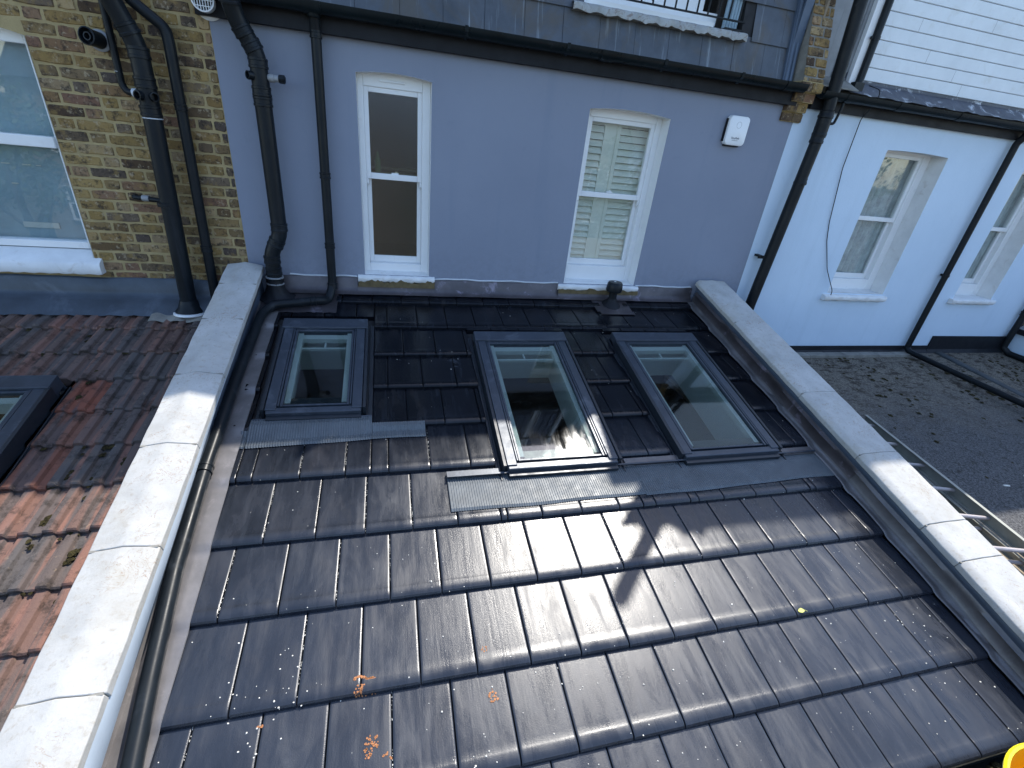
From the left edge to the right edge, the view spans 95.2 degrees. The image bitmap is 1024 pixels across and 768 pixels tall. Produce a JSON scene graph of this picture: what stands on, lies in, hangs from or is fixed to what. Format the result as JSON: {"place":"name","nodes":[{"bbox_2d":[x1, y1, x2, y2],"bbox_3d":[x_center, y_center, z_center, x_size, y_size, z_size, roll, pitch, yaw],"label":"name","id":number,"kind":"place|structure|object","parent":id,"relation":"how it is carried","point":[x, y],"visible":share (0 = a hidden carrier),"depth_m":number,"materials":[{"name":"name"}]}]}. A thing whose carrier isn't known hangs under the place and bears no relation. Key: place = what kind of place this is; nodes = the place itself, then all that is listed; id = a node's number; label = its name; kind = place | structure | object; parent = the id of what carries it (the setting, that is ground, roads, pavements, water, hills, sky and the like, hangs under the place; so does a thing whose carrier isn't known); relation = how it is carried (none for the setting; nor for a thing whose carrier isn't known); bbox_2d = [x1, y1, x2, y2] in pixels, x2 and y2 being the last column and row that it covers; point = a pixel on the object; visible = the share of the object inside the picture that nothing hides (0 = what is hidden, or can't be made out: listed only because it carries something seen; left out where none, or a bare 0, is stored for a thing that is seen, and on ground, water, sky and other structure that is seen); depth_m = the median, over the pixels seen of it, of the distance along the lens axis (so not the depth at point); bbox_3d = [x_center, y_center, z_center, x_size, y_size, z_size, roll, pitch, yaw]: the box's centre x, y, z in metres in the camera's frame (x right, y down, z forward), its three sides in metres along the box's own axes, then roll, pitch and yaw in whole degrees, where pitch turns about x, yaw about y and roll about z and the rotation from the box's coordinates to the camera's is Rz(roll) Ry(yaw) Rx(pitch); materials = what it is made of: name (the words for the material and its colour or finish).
{"place":"outdoors","nodes":[
{"label":"outdoors","id":0,"kind":"place"},
{"bbox_2d":[0,0,247,280],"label":"brick house","id":1,"kind":"structure","parent":0,"point":[76,170],"depth_m":3.27,"materials":[{"name":"brown brick"}]},
{"bbox_2d":[0,28,105,274],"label":"window","id":2,"kind":"structure","parent":1,"relation":"in","point":[42,229],"depth_m":3.37,"materials":[{"name":"white glass"}]},
{"bbox_2d":[77,26,109,51],"bbox_3d":[-2.603,-2.148,2.911,0.132,0.120,0.122,-1,29,-14],"label":"boiler flue","id":3,"kind":"object","parent":1,"relation":"attached to","point":[96,39],"visible":0.95,"depth_m":2.89,"materials":[{"name":"grey plastic"}]},
{"bbox_2d":[98,0,203,317],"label":"soil pipe","id":4,"kind":"object","parent":1,"relation":"attached to","point":[144,92],"visible":0.98,"depth_m":3.12,"materials":[{"name":"black plastic"}]},
{"bbox_2d":[124,0,217,298],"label":"downpipe","id":5,"kind":"object","parent":1,"relation":"attached to","point":[147,13],"visible":0.98,"depth_m":3.20,"materials":[{"name":"black plastic"}]},
{"bbox_2d":[1002,743,1023,767],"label":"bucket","id":6,"kind":"object","parent":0,"point":[1014,757],"visible":1,"depth_m":1.58,"materials":[{"name":"yellow plastic"}]},
{"bbox_2d":[1008,326,1023,355],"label":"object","id":7,"kind":"object","parent":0,"point":[1016,344],"depth_m":6.26,"materials":[{"name":"grey paint"}]},
{"label":"ground","id":8,"kind":"structure","parent":0,"visible":0},
{"bbox_2d":[0,273,218,730],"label":"red roof extension","id":9,"kind":"object","parent":8,"relation":"on","point":[62,316],"visible":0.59,"depth_m":2.83,"materials":[{"name":"tile"}]},
{"bbox_2d":[0,375,72,493],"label":"roof window","id":10,"kind":"structure","parent":9,"relation":"in","point":[26,401],"depth_m":2.76,"materials":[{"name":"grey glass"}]},
{"bbox_2d":[0,328,190,603],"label":"moss","id":11,"kind":"object","parent":9,"relation":"on","point":[70,559],"visible":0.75,"depth_m":2.49,"materials":[{"name":"plant"}]},
{"bbox_2d":[0,262,263,767],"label":"parapet wall","id":12,"kind":"structure","parent":8,"relation":"on","point":[64,712],"depth_m":1.90,"materials":[{"name":"stone"}]},
{"bbox_2d":[194,0,830,383],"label":"rendered house","id":13,"kind":"structure","parent":8,"relation":"on","point":[572,146],"depth_m":3.85,"materials":[{"name":"grey paint"}]},
{"bbox_2d":[191,0,218,20],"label":"extractor vent","id":14,"kind":"object","parent":13,"relation":"attached to","point":[207,6],"visible":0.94,"depth_m":2.92,"materials":[{"name":"white plastic"}]},
{"bbox_2d":[120,12,337,767],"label":"downpipe","id":15,"kind":"object","parent":13,"relation":"attached to","point":[137,740],"visible":0.97,"depth_m":2.44,"materials":[{"name":"black plastic"}]},
{"bbox_2d":[218,0,295,303],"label":"soil pipe","id":16,"kind":"object","parent":13,"relation":"attached to","point":[259,76],"visible":0.98,"depth_m":3.28,"materials":[{"name":"black plastic"}]},
{"bbox_2d":[356,72,434,288],"bbox_3d":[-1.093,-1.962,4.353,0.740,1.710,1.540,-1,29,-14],"label":"window","id":17,"kind":"structure","parent":13,"relation":"in","point":[394,110],"depth_m":4.16,"materials":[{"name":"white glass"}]},
{"bbox_2d":[375,152,380,171],"bbox_3d":[-1.095,-1.813,3.811,0.048,0.151,0.048,-1,29,-14],"label":"bottle","id":18,"kind":"object","parent":17,"relation":"on","point":[377,164],"visible":1,"depth_m":3.80,"materials":[{"name":"green glass"}]},
{"bbox_2d":[557,108,670,294],"bbox_3d":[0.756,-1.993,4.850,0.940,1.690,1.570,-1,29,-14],"label":"window","id":19,"kind":"structure","parent":13,"relation":"in","point":[623,149],"depth_m":4.40,"materials":[{"name":"white glass"}]},
{"bbox_2d":[584,0,742,28],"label":"balcony door","id":20,"kind":"structure","parent":13,"relation":"in","point":[621,4],"depth_m":3.82,"materials":[{"name":"white glass"}]},
{"bbox_2d":[721,115,749,146],"bbox_3d":[1.976,-2.234,4.134,0.212,0.239,0.053,-1,29,-14],"label":"alarm box","id":21,"kind":"object","parent":13,"relation":"attached to","point":[735,131],"visible":1,"depth_m":4.11,"materials":[{"name":"white plastic"}]},
{"bbox_2d":[101,273,1023,767],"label":"extension","id":22,"kind":"object","parent":8,"relation":"on","point":[529,419],"visible":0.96,"depth_m":2.46,"materials":[{"name":"tile"}]},
{"bbox_2d":[256,318,373,420],"bbox_3d":[-1.350,0.001,3.354,0.690,0.640,1.032,-1,29,-14],"label":"roof window","id":23,"kind":"structure","parent":22,"relation":"in","point":[301,343],"depth_m":3.28,"materials":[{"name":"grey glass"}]},
{"bbox_2d":[257,646,498,758],"bbox_3d":[-0.511,1.308,1.861,0.933,0.081,0.302,-3,29,-17],"label":"moss","id":24,"kind":"object","parent":22,"relation":"on","point":[360,690],"visible":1,"depth_m":1.90,"materials":[{"name":"orange plant"}]},
{"bbox_2d":[468,331,625,480],"bbox_3d":[0.179,0.203,3.478,0.855,0.733,1.411,-1,29,-14],"label":"roof window","id":25,"kind":"structure","parent":22,"relation":"in","point":[496,356],"depth_m":3.38,"materials":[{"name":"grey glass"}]},
{"bbox_2d":[158,312,1017,767],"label":"grit","id":26,"kind":"object","parent":22,"relation":"on","point":[488,624],"visible":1,"depth_m":2.14,"materials":[{"name":"white gravel"}]},
{"bbox_2d":[591,280,634,314],"bbox_3d":[0.988,-0.836,4.493,0.380,0.284,0.248,-1,29,-14],"label":"roof vent","id":27,"kind":"object","parent":22,"relation":"on","point":[610,305],"visible":1,"depth_m":4.49,"materials":[{"name":"black plastic"}]},
{"bbox_2d":[605,332,785,467],"bbox_3d":[1.375,0.176,3.785,0.885,0.733,1.411,-1,29,-14],"label":"roof window","id":28,"kind":"structure","parent":22,"relation":"in","point":[739,434],"depth_m":3.76,"materials":[{"name":"grey glass"}]},
{"bbox_2d":[986,762,1002,767],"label":"moss","id":29,"kind":"object","parent":22,"relation":"on","point":[996,764],"visible":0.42,"depth_m":2.12,"materials":[{"name":"plant"}]},
{"bbox_2d":[779,0,846,122],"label":"party wall","id":30,"kind":"structure","parent":8,"relation":"on","point":[815,48],"depth_m":3.98,"materials":[{"name":"brick"}]},
{"bbox_2d":[691,280,1023,695],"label":"parapet wall","id":31,"kind":"structure","parent":8,"relation":"on","point":[982,569],"depth_m":3.02,"materials":[{"name":"stone"}]},
{"bbox_2d":[736,0,1023,345],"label":"white house","id":32,"kind":"structure","parent":8,"relation":"on","point":[940,131],"depth_m":4.90,"materials":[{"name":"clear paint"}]},
{"bbox_2d":[746,0,867,310],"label":"soil pipe","id":33,"kind":"object","parent":32,"relation":"attached to","point":[825,116],"visible":0.95,"depth_m":4.24,"materials":[{"name":"black paint"}]},
{"bbox_2d":[826,85,879,293],"bbox_3d":[3.372,-1.840,4.705,0.551,1.924,0.114,-5,30,-20],"label":"cable","id":34,"kind":"object","parent":32,"relation":"attached to","point":[840,178],"visible":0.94,"depth_m":4.59,"materials":[{"name":"black plastic"}]},
{"bbox_2d":[847,0,893,91],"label":"downpipe","id":35,"kind":"object","parent":32,"relation":"attached to","point":[858,83],"visible":0.97,"depth_m":4.08,"materials":[{"name":"black plastic"}]},
{"bbox_2d":[820,150,947,301],"bbox_3d":[3.969,-1.699,5.134,0.900,1.548,0.343,-1,29,-14],"label":"window","id":36,"kind":"structure","parent":32,"relation":"in","point":[902,187],"depth_m":5.24,"materials":[{"name":"white glass"}]},
{"bbox_2d":[904,133,1023,407],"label":"downpipe","id":37,"kind":"object","parent":32,"relation":"attached to","point":[1004,166],"visible":1,"depth_m":5.26,"materials":[{"name":"black paint"}]},
{"bbox_2d":[947,172,1023,304],"bbox_3d":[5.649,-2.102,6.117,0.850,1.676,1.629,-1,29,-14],"label":"window","id":38,"kind":"structure","parent":32,"relation":"in","point":[1005,239],"depth_m":5.78,"materials":[{"name":"white glass"}]},
{"bbox_2d":[1000,309,1023,361],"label":"downpipe","id":39,"kind":"object","parent":32,"relation":"attached to","point":[1009,337],"visible":1,"depth_m":6.20,"materials":[{"name":"black paint"}]},
{"bbox_2d":[790,336,1023,575],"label":"flat roof extension","id":40,"kind":"object","parent":8,"relation":"on","point":[990,447],"visible":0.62,"depth_m":4.78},
{"bbox_2d":[805,356,1023,478],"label":"moss","id":41,"kind":"object","parent":40,"relation":"on","point":[890,415],"visible":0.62,"depth_m":5.23,"materials":[{"name":"plant"}]},
{"bbox_2d":[864,415,1023,571],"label":"ladder","id":42,"kind":"object","parent":40,"relation":"on","point":[1007,534],"visible":0.29,"depth_m":3.26,"materials":[{"name":"metal"}]}
]}

